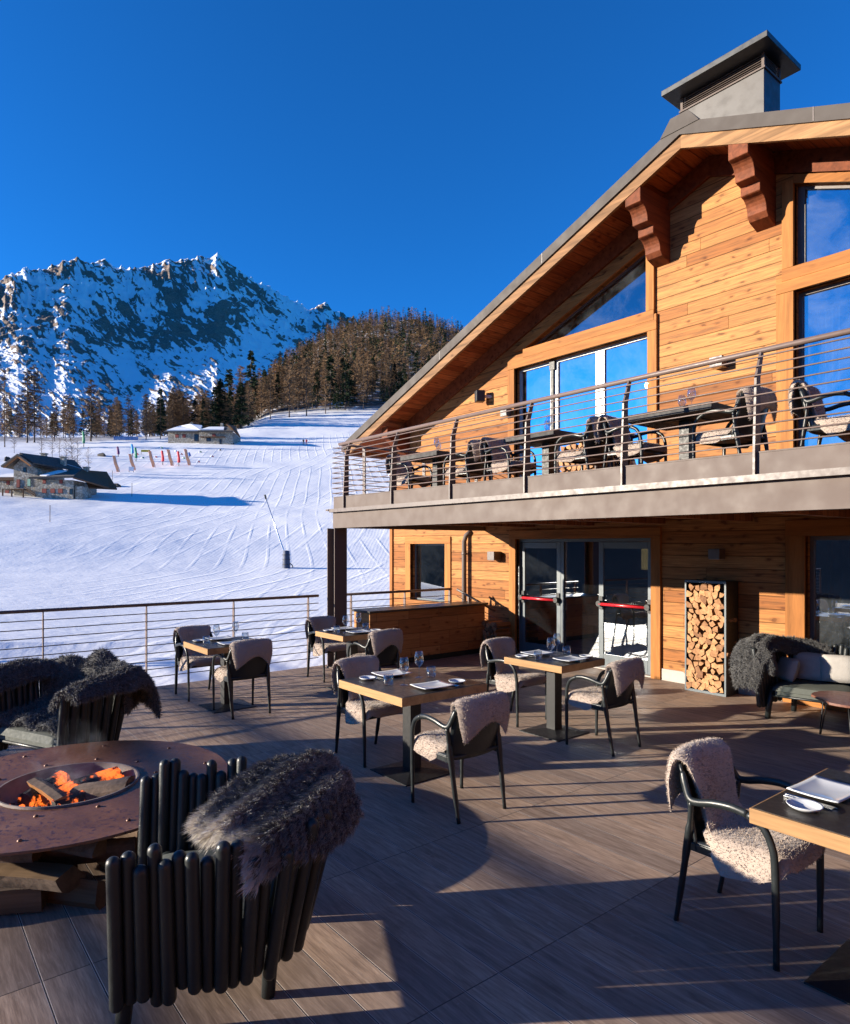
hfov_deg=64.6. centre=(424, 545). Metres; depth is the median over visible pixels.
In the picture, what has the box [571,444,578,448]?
firewood log
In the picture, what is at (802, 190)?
window
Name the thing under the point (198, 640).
side dish
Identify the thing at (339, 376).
larch tree
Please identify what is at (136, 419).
larch tree
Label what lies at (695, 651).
firewood log
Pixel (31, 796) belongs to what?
firewood log
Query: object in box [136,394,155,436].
larch tree
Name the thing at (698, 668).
firewood log
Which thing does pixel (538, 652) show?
plate
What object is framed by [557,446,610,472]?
log holder
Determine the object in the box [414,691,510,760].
sheepskin
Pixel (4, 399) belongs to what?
larch tree
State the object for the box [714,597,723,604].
firewood log
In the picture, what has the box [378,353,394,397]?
larch tree
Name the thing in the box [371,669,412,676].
plate
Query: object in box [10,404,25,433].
larch tree
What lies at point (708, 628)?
firewood log
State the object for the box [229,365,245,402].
larch tree
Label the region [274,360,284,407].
larch tree
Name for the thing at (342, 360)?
spruce tree
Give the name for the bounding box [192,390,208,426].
larch tree
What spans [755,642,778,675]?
fur throw
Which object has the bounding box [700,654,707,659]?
firewood log
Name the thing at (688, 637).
firewood log
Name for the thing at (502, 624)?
firewood log
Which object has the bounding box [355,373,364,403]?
larch tree
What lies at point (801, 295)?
window
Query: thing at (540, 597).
door
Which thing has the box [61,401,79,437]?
larch tree
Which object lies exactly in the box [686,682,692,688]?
firewood log
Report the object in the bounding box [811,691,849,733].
side table
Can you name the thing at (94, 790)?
firewood log
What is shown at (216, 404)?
spruce tree
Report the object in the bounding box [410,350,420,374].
spruce tree
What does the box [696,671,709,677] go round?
firewood log
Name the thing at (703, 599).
firewood log
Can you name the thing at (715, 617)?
firewood log
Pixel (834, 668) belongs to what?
cushion
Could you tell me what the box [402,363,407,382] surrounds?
spruce tree
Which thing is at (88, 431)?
spruce tree
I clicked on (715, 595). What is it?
firewood log
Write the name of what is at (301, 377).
larch tree
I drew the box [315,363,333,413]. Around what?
larch tree
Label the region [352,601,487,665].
bar counter
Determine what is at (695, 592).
firewood log
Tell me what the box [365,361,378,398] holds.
larch tree
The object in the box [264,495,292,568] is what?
snow gun
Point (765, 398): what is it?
sheepskin
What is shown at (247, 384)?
larch tree
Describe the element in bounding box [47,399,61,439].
larch tree
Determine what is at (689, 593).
firewood log
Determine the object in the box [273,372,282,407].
spruce tree
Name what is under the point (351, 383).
spruce tree
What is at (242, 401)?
larch tree
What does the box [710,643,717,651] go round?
firewood log
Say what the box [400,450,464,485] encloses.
dining table
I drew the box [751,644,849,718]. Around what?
sofa
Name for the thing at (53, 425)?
spruce tree
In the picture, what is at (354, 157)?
sky
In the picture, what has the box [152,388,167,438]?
spruce tree
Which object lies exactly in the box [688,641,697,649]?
firewood log
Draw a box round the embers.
[10,794,49,806]
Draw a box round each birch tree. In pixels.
[8,426,17,448]
[36,423,46,452]
[47,429,59,453]
[55,432,62,455]
[60,439,71,458]
[64,435,81,461]
[71,441,84,462]
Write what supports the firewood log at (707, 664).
on the firewood log at (705, 669)
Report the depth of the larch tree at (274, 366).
375.29 m
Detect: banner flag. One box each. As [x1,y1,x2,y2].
[112,455,119,472]
[128,454,135,470]
[148,451,154,466]
[166,449,173,466]
[184,449,190,465]
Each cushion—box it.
[776,656,799,681]
[793,652,825,680]
[820,655,849,682]
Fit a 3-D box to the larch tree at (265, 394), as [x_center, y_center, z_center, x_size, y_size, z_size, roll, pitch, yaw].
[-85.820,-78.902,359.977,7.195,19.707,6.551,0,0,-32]
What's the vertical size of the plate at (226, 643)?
0.025 m
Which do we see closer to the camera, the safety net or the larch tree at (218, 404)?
the safety net
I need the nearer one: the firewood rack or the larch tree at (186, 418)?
the firewood rack
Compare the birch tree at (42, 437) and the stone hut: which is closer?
the birch tree at (42, 437)
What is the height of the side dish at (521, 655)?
0.022 m
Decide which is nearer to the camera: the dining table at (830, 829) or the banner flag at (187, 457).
the dining table at (830, 829)
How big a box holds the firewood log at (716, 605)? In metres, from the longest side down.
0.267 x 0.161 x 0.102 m
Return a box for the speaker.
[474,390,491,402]
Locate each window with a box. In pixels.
[194,434,198,440]
[415,544,444,601]
[520,335,646,476]
[534,254,645,345]
[798,185,849,264]
[798,279,849,446]
[810,536,849,640]
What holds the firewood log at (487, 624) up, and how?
on the firewood log
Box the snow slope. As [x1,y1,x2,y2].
[0,319,453,693]
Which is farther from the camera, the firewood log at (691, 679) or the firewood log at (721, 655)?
the firewood log at (691, 679)
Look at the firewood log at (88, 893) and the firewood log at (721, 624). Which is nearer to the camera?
the firewood log at (88, 893)
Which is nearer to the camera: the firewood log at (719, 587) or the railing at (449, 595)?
the firewood log at (719, 587)
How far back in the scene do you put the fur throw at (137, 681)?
5.48 m
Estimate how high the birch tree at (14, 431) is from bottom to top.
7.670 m
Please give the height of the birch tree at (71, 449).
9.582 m
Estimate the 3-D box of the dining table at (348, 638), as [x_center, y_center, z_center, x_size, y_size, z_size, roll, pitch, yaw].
[-0.958,1.505,8.825,0.708,0.750,0.688,0,0,-39]
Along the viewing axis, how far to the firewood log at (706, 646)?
8.53 m
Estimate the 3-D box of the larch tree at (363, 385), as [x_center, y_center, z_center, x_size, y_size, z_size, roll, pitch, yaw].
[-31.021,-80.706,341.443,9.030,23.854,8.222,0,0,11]
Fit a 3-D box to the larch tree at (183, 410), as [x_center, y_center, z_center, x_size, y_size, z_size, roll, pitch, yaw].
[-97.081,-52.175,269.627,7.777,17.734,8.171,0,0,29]
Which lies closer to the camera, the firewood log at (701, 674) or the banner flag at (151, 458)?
the firewood log at (701, 674)
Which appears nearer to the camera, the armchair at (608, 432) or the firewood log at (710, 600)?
the armchair at (608, 432)
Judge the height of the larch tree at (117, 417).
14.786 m
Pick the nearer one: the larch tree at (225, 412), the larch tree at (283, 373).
the larch tree at (225, 412)
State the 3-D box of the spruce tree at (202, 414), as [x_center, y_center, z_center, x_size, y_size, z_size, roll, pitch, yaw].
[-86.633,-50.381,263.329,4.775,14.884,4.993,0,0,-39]
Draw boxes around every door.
[16,479,19,487]
[518,542,560,653]
[596,542,650,674]
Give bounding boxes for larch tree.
[0,369,16,446]
[0,401,10,436]
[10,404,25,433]
[12,369,41,442]
[13,408,21,433]
[17,364,46,442]
[36,415,45,437]
[41,418,49,436]
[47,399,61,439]
[52,407,60,437]
[57,397,73,437]
[60,406,71,436]
[61,394,77,440]
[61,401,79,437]
[72,379,105,440]
[93,412,102,434]
[96,401,104,432]
[98,407,110,433]
[106,413,114,436]
[108,397,124,435]
[109,404,117,432]
[110,396,124,439]
[113,400,125,435]
[120,394,136,435]
[126,405,140,435]
[132,411,139,435]
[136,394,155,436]
[139,397,154,439]
[141,399,156,435]
[152,403,156,435]
[154,401,163,435]
[161,401,171,435]
[165,391,179,426]
[166,387,180,427]
[170,389,187,422]
[174,393,194,424]
[176,394,190,424]
[184,393,194,423]
[187,396,193,422]
[190,392,200,422]
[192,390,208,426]
[194,390,213,426]
[196,398,208,426]
[209,379,226,422]
[218,399,229,426]
[219,388,232,426]
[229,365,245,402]
[230,377,249,428]
[244,381,253,418]
[244,382,256,425]
[250,390,258,417]
[254,377,268,418]
[256,368,264,415]
[260,380,268,409]
[263,368,275,406]
[264,359,281,398]
[264,370,279,418]
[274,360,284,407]
[276,356,299,416]
[278,361,292,395]
[280,360,295,409]
[287,373,299,411]
[292,358,308,409]
[295,357,317,415]
[296,359,311,405]
[303,354,316,392]
[304,364,319,408]
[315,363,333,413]
[331,349,344,394]
[334,367,345,406]
[350,360,359,403]
[355,357,362,380]
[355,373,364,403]
[356,363,370,408]
[357,348,371,387]
[361,351,378,398]
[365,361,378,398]
[366,359,375,396]
[378,350,389,388]
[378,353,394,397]
[385,377,393,400]
[388,360,394,383]
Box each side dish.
[192,639,204,641]
[359,675,375,680]
[449,678,465,683]
[515,654,528,657]
[579,654,592,657]
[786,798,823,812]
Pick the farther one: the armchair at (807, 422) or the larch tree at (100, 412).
the larch tree at (100, 412)
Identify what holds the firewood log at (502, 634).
on the firewood log
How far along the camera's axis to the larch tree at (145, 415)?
221.64 m
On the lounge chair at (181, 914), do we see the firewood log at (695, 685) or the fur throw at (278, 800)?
the fur throw at (278, 800)
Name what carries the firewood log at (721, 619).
on the firewood log at (721, 624)
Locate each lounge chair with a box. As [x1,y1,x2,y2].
[0,679,124,750]
[105,755,331,1023]
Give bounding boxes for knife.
[785,793,837,808]
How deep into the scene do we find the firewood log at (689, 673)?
8.71 m
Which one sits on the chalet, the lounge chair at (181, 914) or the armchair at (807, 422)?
the armchair at (807, 422)
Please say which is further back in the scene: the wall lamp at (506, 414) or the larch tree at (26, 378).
the larch tree at (26, 378)
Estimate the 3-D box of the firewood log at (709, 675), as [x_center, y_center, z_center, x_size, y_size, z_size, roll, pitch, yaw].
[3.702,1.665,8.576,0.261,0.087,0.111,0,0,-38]
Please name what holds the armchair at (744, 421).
on the chalet
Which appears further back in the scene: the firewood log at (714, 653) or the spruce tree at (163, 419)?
the spruce tree at (163, 419)
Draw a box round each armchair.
[175,632,219,701]
[212,649,270,719]
[307,621,342,681]
[335,665,395,767]
[347,637,399,668]
[389,458,431,490]
[410,707,505,823]
[443,445,491,484]
[483,441,535,480]
[485,645,545,726]
[554,421,613,472]
[565,668,640,756]
[602,419,666,467]
[673,760,823,971]
[692,392,768,457]
[797,385,849,446]
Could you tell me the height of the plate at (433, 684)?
0.025 m
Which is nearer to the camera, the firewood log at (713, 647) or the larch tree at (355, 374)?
the firewood log at (713, 647)
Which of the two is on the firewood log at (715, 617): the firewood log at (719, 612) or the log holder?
the firewood log at (719, 612)
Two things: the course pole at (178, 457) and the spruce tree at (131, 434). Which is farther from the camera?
the spruce tree at (131, 434)
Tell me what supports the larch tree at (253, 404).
on the snow slope
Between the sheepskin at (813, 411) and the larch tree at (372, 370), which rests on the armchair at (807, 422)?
the sheepskin at (813, 411)
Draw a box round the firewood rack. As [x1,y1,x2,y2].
[685,579,737,696]
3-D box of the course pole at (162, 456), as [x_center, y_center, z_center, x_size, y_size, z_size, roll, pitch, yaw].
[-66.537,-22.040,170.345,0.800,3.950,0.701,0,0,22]
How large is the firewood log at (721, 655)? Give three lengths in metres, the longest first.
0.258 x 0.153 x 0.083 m
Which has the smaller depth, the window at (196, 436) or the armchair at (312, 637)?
the armchair at (312, 637)
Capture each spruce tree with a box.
[5,411,16,436]
[48,413,58,436]
[78,410,87,435]
[84,407,99,437]
[126,409,136,436]
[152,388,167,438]
[154,398,166,435]
[189,398,198,423]
[198,397,208,427]
[205,386,222,426]
[211,378,230,426]
[211,382,226,426]
[224,369,235,393]
[225,396,232,424]
[228,389,236,427]
[231,382,253,427]
[231,384,249,428]
[243,350,260,417]
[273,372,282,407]
[310,369,323,408]
[319,354,341,408]
[331,383,343,409]
[337,357,344,391]
[337,364,354,409]
[342,363,357,405]
[368,357,379,388]
[370,352,379,382]
[378,380,386,401]
[384,387,388,402]
[391,363,396,390]
[395,372,404,392]
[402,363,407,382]
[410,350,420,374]
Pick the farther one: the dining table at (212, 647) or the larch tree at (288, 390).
the larch tree at (288, 390)
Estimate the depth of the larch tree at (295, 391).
341.25 m
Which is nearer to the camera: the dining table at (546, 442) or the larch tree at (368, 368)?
the dining table at (546, 442)
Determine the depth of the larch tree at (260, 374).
389.46 m
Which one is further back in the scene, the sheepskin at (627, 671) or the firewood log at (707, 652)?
the firewood log at (707, 652)
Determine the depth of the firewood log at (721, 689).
8.39 m
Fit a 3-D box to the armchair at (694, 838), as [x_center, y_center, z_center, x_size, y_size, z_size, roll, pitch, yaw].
[1.577,1.482,3.322,0.537,0.800,0.550,0,0,-39]
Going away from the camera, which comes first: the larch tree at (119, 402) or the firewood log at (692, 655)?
the firewood log at (692, 655)
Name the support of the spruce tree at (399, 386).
on the snow slope
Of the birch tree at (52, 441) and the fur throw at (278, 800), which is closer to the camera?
the fur throw at (278, 800)
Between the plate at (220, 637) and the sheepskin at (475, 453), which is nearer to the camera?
the plate at (220, 637)
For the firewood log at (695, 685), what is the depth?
8.63 m
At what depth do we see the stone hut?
208.55 m
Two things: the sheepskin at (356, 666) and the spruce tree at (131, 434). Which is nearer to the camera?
the sheepskin at (356, 666)
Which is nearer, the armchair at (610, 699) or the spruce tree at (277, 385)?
the armchair at (610, 699)
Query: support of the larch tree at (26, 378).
on the snow slope
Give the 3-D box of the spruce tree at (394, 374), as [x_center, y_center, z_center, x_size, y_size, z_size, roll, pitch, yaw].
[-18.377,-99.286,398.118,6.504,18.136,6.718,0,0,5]
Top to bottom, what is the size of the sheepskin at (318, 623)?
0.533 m
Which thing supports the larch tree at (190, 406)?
on the snow slope
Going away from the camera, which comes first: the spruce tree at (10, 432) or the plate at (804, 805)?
the plate at (804, 805)
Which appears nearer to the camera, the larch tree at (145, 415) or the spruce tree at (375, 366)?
the larch tree at (145, 415)
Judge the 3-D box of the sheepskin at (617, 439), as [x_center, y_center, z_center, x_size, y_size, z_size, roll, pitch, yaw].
[2.207,-1.157,7.188,0.564,0.533,0.665,0,0,-42]
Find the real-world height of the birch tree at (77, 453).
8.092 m
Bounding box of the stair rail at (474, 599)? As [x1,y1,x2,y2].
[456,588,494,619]
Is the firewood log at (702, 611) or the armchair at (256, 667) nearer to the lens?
the armchair at (256, 667)
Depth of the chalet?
9.14 m
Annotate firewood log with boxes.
[0,852,42,862]
[0,862,85,892]
[0,887,47,914]
[20,771,70,806]
[26,777,68,801]
[38,836,137,864]
[41,766,123,804]
[47,878,105,909]
[50,790,85,805]
[52,839,106,857]
[69,776,134,799]
[97,838,136,868]
[482,619,497,627]
[486,620,501,627]
[494,631,510,637]
[495,621,510,627]
[559,467,570,471]
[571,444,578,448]
[586,465,606,468]
[683,669,693,676]
[684,657,699,664]
[685,600,693,607]
[686,590,693,596]
[686,621,693,632]
[686,634,695,641]
[686,677,695,681]
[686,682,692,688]
[687,611,693,620]
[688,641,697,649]
[688,663,694,672]
[689,583,700,590]
[689,652,695,659]
[691,647,702,654]
[692,600,701,608]
[692,682,700,688]
[693,589,698,595]
[693,595,701,601]
[693,624,702,633]
[693,631,705,636]
[693,660,704,666]
[694,617,705,626]
[694,655,702,659]
[694,665,705,672]
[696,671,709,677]
[698,590,706,598]
[698,637,706,644]
[698,683,705,689]
[699,607,707,613]
[699,614,707,619]
[699,649,708,656]
[700,583,708,589]
[700,595,708,603]
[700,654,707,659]
[701,620,708,625]
[701,675,710,687]
[702,643,710,648]
[702,666,710,671]
[703,625,713,633]
[704,638,712,644]
[705,590,711,596]
[705,609,715,615]
[705,649,711,656]
[705,660,714,668]
[706,672,713,679]
[707,595,713,605]
[707,685,718,692]
[708,583,717,593]
[708,631,723,638]
[708,656,716,662]
[709,620,719,626]
[710,615,719,620]
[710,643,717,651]
[710,649,720,656]
[711,661,723,668]
[711,668,717,674]
[712,591,723,598]
[712,602,721,609]
[712,626,723,631]
[712,638,720,644]
[713,674,722,679]
[714,584,723,591]
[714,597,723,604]
[714,609,723,614]
[714,680,723,688]
[715,633,723,638]
[716,644,723,651]
[716,656,723,661]
[716,685,723,692]
[717,663,723,670]
[718,615,736,622]
[718,622,723,627]
[718,652,731,657]
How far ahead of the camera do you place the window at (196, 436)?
208.93 m
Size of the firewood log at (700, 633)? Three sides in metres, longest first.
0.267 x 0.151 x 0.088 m
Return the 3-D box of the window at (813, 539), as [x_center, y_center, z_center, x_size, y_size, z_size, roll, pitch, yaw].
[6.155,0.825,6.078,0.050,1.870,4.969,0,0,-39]
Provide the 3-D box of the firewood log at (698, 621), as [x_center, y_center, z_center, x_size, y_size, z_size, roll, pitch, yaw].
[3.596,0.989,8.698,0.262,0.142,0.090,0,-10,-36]
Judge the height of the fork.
0.010 m
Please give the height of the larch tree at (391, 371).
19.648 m
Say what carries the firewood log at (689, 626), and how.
on the firewood log at (688, 637)
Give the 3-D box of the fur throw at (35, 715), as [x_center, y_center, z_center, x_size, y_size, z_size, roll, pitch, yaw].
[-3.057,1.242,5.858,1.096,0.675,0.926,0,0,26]
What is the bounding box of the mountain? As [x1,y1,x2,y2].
[0,253,362,437]
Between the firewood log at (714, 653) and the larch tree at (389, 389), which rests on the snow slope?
the larch tree at (389, 389)
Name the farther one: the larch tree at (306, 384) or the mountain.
the mountain
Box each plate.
[205,635,234,639]
[217,640,241,644]
[333,626,357,629]
[346,629,371,632]
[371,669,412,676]
[410,680,454,689]
[521,649,553,654]
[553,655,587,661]
[786,775,849,802]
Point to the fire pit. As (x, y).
(25, 830)
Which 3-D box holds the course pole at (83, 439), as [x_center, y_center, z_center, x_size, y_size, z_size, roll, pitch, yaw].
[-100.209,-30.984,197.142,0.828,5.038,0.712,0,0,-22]
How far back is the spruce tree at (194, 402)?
281.47 m
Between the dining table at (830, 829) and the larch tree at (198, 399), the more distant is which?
the larch tree at (198, 399)
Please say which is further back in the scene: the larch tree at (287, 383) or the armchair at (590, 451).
the larch tree at (287, 383)
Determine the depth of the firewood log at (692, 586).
8.70 m
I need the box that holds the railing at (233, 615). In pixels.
[0,594,318,677]
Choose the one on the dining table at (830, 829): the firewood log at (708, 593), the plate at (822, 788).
the plate at (822, 788)
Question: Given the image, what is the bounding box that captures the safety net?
[114,436,137,439]
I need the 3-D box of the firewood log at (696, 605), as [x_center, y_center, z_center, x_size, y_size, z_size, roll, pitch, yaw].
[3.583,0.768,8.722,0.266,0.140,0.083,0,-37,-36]
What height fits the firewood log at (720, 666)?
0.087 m
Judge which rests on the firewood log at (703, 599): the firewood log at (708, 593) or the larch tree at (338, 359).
the firewood log at (708, 593)
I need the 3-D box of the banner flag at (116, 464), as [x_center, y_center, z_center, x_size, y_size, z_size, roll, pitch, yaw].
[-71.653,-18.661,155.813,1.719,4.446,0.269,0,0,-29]
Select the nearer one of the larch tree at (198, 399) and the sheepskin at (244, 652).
the sheepskin at (244, 652)
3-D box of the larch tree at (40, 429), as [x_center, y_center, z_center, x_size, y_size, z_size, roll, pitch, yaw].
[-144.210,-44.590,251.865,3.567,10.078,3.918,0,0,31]
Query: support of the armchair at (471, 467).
on the chalet
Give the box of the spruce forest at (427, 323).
[258,307,462,382]
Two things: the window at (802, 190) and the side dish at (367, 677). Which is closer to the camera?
the side dish at (367, 677)
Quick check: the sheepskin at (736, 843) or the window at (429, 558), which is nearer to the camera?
the sheepskin at (736, 843)
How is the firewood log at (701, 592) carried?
on the firewood log at (696, 599)
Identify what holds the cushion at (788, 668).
on the sofa
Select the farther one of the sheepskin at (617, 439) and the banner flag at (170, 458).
the banner flag at (170, 458)
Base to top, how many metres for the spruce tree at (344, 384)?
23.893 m
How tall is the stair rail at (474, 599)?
1.118 m
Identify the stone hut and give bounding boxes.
[164,423,240,444]
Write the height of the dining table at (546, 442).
0.750 m
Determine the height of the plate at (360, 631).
0.025 m
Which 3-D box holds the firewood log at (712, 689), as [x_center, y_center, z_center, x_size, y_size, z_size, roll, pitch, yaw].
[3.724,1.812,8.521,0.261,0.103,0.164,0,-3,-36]
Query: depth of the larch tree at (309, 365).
380.92 m
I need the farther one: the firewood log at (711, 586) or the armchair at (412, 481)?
the armchair at (412, 481)
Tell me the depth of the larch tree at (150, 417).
268.07 m
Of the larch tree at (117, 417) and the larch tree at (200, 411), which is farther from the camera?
the larch tree at (200, 411)
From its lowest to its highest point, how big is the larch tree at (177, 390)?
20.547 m
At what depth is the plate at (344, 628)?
9.04 m
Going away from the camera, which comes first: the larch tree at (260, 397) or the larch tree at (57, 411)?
the larch tree at (57, 411)
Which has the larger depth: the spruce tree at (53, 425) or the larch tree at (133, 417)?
the larch tree at (133, 417)
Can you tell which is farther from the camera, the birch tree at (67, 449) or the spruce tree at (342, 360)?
the spruce tree at (342, 360)
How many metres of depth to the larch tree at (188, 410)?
291.93 m
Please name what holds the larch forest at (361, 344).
on the snow slope
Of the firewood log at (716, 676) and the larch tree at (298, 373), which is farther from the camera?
the larch tree at (298, 373)
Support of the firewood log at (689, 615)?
on the firewood log
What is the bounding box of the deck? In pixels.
[0,653,849,1023]
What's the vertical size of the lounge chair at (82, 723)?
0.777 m
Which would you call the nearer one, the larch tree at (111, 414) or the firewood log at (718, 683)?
the firewood log at (718, 683)
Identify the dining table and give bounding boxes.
[183,636,255,713]
[315,627,370,690]
[339,668,486,786]
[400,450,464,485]
[503,429,585,474]
[504,650,604,741]
[628,401,733,459]
[749,768,849,1004]
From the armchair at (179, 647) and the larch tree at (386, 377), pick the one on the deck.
the armchair at (179, 647)
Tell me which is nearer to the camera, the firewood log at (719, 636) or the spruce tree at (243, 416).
the firewood log at (719, 636)
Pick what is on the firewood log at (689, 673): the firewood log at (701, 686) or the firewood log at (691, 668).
the firewood log at (691, 668)
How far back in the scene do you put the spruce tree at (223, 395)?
264.60 m
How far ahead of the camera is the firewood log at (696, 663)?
8.64 m
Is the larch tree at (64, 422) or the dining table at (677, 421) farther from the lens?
the larch tree at (64, 422)
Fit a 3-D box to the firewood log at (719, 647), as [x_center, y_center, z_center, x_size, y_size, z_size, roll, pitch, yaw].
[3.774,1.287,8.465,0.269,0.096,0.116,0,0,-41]
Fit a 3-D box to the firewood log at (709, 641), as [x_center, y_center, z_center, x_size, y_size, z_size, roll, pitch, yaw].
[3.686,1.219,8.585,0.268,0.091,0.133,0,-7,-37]
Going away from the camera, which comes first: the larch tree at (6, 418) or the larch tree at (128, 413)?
the larch tree at (128, 413)
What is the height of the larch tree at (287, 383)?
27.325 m
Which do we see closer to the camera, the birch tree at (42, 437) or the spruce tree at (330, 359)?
the birch tree at (42, 437)
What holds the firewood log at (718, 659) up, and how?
on the firewood log at (713, 665)
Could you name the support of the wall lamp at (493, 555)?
attached to the chalet
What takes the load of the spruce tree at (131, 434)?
on the snow slope
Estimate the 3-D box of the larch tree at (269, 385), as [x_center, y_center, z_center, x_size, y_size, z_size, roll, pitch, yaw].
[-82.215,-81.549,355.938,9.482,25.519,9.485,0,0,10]
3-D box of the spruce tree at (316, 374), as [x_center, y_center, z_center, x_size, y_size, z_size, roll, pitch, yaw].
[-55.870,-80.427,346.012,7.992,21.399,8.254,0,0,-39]
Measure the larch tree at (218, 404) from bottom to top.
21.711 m
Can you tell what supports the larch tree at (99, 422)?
on the snow slope
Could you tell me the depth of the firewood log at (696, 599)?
8.64 m
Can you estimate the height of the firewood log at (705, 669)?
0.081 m
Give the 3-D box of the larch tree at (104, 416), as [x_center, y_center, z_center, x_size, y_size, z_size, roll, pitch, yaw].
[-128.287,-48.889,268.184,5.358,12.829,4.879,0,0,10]
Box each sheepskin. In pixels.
[172,625,219,670]
[214,638,272,681]
[305,615,345,656]
[331,655,402,723]
[350,628,403,656]
[385,454,431,487]
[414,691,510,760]
[445,439,481,479]
[479,437,535,475]
[479,637,545,691]
[557,415,605,465]
[568,656,644,710]
[596,414,666,462]
[665,736,825,883]
[695,385,777,448]
[787,379,849,441]
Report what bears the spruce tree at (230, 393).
on the snow slope
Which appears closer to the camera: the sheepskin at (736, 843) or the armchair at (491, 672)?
the sheepskin at (736, 843)
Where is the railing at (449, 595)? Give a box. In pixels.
[347,588,451,626]
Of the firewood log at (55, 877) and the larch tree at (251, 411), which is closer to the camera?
the firewood log at (55, 877)
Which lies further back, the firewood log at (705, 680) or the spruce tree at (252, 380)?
the spruce tree at (252, 380)
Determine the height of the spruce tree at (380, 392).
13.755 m
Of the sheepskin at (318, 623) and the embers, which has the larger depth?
the sheepskin at (318, 623)
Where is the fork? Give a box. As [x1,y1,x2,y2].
[784,794,833,809]
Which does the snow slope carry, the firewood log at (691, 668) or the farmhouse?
the farmhouse
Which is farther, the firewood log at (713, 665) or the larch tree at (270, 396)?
the larch tree at (270, 396)
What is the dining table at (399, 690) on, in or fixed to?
on the deck
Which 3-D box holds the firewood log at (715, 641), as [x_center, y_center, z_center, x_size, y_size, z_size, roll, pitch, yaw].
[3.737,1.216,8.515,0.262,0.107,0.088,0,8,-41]
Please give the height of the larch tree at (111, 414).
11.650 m
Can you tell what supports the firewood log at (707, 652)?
on the firewood log at (711, 659)
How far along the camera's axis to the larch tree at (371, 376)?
382.31 m
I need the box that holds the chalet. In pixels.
[325,30,849,712]
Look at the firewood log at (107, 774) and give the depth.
4.30 m
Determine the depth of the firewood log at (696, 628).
8.62 m
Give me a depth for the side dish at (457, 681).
5.55 m
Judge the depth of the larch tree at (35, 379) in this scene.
210.18 m
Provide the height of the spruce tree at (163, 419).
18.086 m
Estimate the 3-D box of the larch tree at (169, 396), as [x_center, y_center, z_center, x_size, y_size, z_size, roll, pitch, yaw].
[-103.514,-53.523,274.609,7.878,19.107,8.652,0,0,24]
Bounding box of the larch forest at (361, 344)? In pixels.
[255,305,463,415]
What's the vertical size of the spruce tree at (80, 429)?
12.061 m
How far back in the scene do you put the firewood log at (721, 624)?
8.39 m
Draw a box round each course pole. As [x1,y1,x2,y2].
[82,431,84,446]
[161,451,163,464]
[177,451,179,465]
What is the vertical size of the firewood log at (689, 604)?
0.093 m
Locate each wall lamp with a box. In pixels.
[487,551,500,559]
[500,409,510,416]
[708,549,724,558]
[709,355,727,369]
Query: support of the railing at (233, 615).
on the deck
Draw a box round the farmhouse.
[0,453,116,499]
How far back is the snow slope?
82.83 m
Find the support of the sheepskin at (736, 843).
on the armchair at (694, 838)
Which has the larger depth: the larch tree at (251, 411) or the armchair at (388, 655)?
the larch tree at (251, 411)
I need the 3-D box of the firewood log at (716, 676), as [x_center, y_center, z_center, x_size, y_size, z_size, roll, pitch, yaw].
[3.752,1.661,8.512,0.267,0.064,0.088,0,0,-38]
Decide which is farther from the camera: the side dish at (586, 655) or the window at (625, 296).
the window at (625, 296)
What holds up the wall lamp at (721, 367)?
attached to the chalet
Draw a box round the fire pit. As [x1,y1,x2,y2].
[0,740,226,867]
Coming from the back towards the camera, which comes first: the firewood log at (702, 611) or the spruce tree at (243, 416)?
the spruce tree at (243, 416)
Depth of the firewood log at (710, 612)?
8.48 m
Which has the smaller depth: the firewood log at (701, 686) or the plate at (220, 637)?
the plate at (220, 637)
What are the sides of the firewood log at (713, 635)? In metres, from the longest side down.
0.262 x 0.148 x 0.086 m
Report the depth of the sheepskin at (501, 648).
7.29 m
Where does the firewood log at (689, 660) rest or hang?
on the firewood log at (691, 668)
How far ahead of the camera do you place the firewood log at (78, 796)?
4.08 m
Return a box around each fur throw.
[0,646,133,735]
[0,655,65,694]
[45,663,163,718]
[180,745,366,899]
[729,633,833,692]
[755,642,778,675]
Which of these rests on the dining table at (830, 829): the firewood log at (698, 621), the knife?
the knife
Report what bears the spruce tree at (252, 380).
on the snow slope
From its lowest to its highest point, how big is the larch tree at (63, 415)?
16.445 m
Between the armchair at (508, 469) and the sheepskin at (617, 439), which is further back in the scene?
the armchair at (508, 469)
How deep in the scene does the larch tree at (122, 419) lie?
264.93 m
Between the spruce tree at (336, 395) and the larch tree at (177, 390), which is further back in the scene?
the spruce tree at (336, 395)
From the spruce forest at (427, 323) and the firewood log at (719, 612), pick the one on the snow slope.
the spruce forest at (427, 323)
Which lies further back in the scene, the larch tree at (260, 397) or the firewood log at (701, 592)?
the larch tree at (260, 397)
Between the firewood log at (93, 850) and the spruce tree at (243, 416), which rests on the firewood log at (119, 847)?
the firewood log at (93, 850)
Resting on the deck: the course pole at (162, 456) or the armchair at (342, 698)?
the armchair at (342, 698)
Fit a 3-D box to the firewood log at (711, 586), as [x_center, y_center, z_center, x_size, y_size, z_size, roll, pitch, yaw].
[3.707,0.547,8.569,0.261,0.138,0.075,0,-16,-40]
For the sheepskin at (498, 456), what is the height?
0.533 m
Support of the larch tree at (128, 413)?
on the snow slope
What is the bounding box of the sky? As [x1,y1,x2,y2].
[0,0,849,330]
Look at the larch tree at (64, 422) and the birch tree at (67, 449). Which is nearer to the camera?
the birch tree at (67, 449)
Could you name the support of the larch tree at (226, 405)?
on the snow slope
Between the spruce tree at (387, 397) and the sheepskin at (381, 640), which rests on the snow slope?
the spruce tree at (387, 397)
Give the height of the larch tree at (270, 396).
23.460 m

